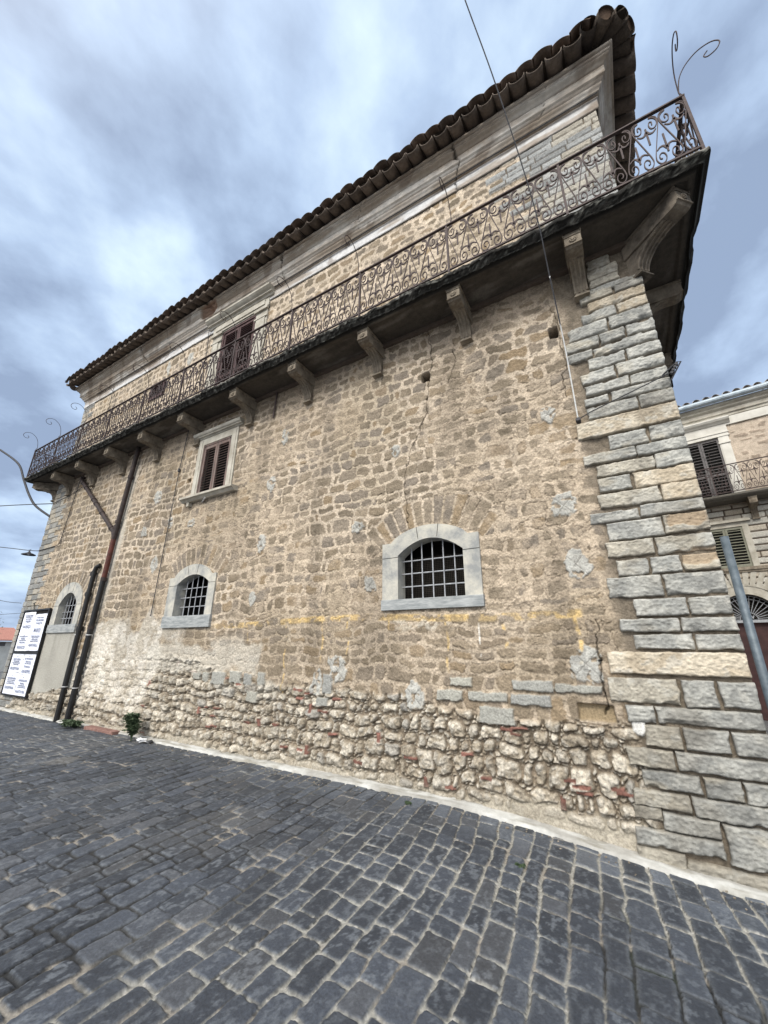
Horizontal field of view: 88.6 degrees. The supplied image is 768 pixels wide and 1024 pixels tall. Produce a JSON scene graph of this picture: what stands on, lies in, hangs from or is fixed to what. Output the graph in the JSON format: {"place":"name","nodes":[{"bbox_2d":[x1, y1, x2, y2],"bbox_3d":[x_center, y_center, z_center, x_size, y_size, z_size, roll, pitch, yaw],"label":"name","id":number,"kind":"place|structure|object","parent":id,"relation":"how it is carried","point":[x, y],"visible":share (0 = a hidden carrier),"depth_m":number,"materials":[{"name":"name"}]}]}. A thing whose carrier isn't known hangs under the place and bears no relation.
{"place":"outdoors","nodes":[
{"label":"outdoors","id":0,"kind":"place"},
{"bbox_2d":[0,627,15,671],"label":"house","id":1,"kind":"structure","parent":0,"point":[7,634],"depth_m":30.02,"materials":[{"name":"white paint"}]},
{"bbox_2d":[0,710,767,1023],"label":"street","id":2,"kind":"structure","parent":0,"point":[145,883],"depth_m":2.62,"materials":[{"name":"grey stone"}]},
{"bbox_2d":[59,719,83,726],"bbox_3d":[-6.514,4.387,8.125,0.770,0.160,0.396,-11,-22,29],"label":"weed","id":3,"kind":"object","parent":2,"relation":"on","point":[70,722],"visible":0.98,"depth_m":8.10,"materials":[{"name":"green plant"}]},
{"bbox_2d":[84,725,119,734],"bbox_3d":[-5.609,4.340,7.805,1.100,0.082,0.150,-11,-22,29],"label":"brick edging","id":4,"kind":"object","parent":2,"relation":"on","point":[102,730],"visible":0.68,"depth_m":7.72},
{"bbox_2d":[121,712,142,739],"bbox_3d":[-4.548,3.864,7.060,0.462,0.474,0.310,-2,-19,7],"label":"weed","id":5,"kind":"object","parent":2,"relation":"on","point":[132,723],"visible":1,"depth_m":7.03,"materials":[{"name":"green plant"}]},
{"bbox_2d":[136,737,148,742],"bbox_3d":[-4.225,3.983,6.846,0.227,0.080,0.138,-2,-19,8],"label":"crumpled paper","id":6,"kind":"object","parent":2,"relation":"on","point":[140,739],"visible":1,"depth_m":6.83,"materials":[{"name":"white paper"}]},
{"bbox_2d":[0,706,767,904],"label":"kerb","id":7,"kind":"structure","parent":2,"relation":"on","point":[719,884],"depth_m":3.99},
{"bbox_2d":[108,735,767,913],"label":"grit","id":8,"kind":"object","parent":2,"relation":"on","point":[507,827],"visible":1,"depth_m":4.23,"materials":[{"name":"gravel"}]},
{"bbox_2d":[514,862,526,869],"bbox_3d":[1.097,2.848,3.161,0.087,0.047,0.057,0,-19,0],"label":"grass tuft","id":9,"kind":"object","parent":2,"relation":"on","point":[523,865],"visible":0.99,"depth_m":3.16,"materials":[{"name":"green plant"}]},
{"bbox_2d":[0,672,767,733],"bbox_3d":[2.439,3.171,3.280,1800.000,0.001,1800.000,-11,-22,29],"label":"ground","id":10,"kind":"structure","parent":0,"point":[765,722],"depth_m":10.77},
{"bbox_2d":[0,5,767,890],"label":"stone building","id":11,"kind":"structure","parent":10,"relation":"on","point":[346,481],"depth_m":5.71,"materials":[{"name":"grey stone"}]},
{"bbox_2d":[0,449,49,517],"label":"overhead cable","id":12,"kind":"object","parent":11,"relation":"attached to","point":[26,487],"visible":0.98,"depth_m":13.33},
{"bbox_2d":[0,602,51,698],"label":"notice board","id":13,"kind":"object","parent":11,"relation":"attached to","point":[22,667],"visible":1,"depth_m":10.48,"materials":[{"name":"paper"}]},
{"bbox_2d":[1,503,52,505],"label":"overhead cable","id":14,"kind":"object","parent":11,"relation":"attached to","point":[26,504],"visible":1,"depth_m":12.98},
{"bbox_2d":[46,582,82,632],"bbox_3d":[-8.020,2.532,10.384,1.520,1.270,0.665,-11,-22,29],"label":"window","id":15,"kind":"structure","parent":11,"relation":"in","point":[67,608],"depth_m":10.28,"materials":[{"name":"stone"}]},
{"bbox_2d":[148,379,165,401],"bbox_3d":[-6.348,-3.406,11.058,0.760,0.560,0.111,-11,-22,29],"label":"small window","id":16,"kind":"structure","parent":11,"relation":"in","point":[164,382],"depth_m":10.99,"materials":[{"name":"red wood"}]},
{"bbox_2d":[160,564,217,627],"bbox_3d":[-3.641,1.707,7.924,1.480,1.220,0.665,-11,-22,29],"label":"window","id":17,"kind":"structure","parent":11,"relation":"in","point":[190,596],"depth_m":7.86,"materials":[{"name":"stone"}]},
{"bbox_2d":[179,417,244,507],"bbox_3d":[-3.644,-1.037,8.523,1.680,1.760,0.350,-11,-22,29],"label":"window","id":18,"kind":"structure","parent":11,"relation":"in","point":[214,469],"depth_m":8.57,"materials":[{"name":"brown wood"}]},
{"bbox_2d":[205,282,274,388],"bbox_3d":[-3.564,-3.712,9.352,2.300,3.100,0.380,-11,-22,29],"label":"balcony door","id":19,"kind":"structure","parent":11,"relation":"in","point":[250,312],"depth_m":9.55,"materials":[{"name":"red wood"}]},
{"bbox_2d":[381,524,484,610],"bbox_3d":[0.747,0.795,5.488,1.440,1.130,0.665,-11,-22,29],"label":"window","id":20,"kind":"structure","parent":11,"relation":"in","point":[429,566],"depth_m":5.43,"materials":[{"name":"stone"}]},
{"bbox_2d":[465,0,577,416],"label":"overhead cable","id":21,"kind":"object","parent":11,"relation":"attached to","point":[533,205],"visible":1,"depth_m":4.87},
{"bbox_2d":[719,536,767,708],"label":"steel pole","id":22,"kind":"object","parent":10,"relation":"on","point":[755,647],"visible":1,"depth_m":3.49,"materials":[{"name":"grey metal"}]},
{"bbox_2d":[0,0,767,641],"label":"sky","id":23,"kind":"structure","parent":0,"point":[148,148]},
{"bbox_2d":[677,379,767,720],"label":"opposite building","id":24,"kind":"structure","parent":0,"point":[727,440],"depth_m":12.50,"materials":[{"name":"stone"}]},
{"bbox_2d":[684,415,745,497],"bbox_3d":[10.777,-1.622,13.204,1.820,2.960,0.380,-14,-24,36],"label":"balcony door","id":25,"kind":"structure","parent":24,"relation":"in","point":[720,450],"depth_m":13.18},
{"bbox_2d":[710,517,767,573],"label":"window","id":26,"kind":"structure","parent":24,"relation":"in","point":[744,556],"depth_m":12.20,"materials":[{"name":"stone"}]},
{"bbox_2d":[724,571,767,720],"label":"doorway","id":27,"kind":"structure","parent":24,"relation":"in","point":[761,626],"depth_m":11.63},
{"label":"overhead cable","id":28,"kind":"object","parent":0,"visible":0},
{"bbox_2d":[21,551,35,555],"bbox_3d":[-11.069,1.256,12.271,0.370,0.190,0.364,-11,-22,29],"label":"street lamp","id":29,"kind":"object","parent":28,"relation":"hanging from","point":[28,553],"visible":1,"depth_m":12.23,"materials":[{"name":"grey metal"}]}
]}

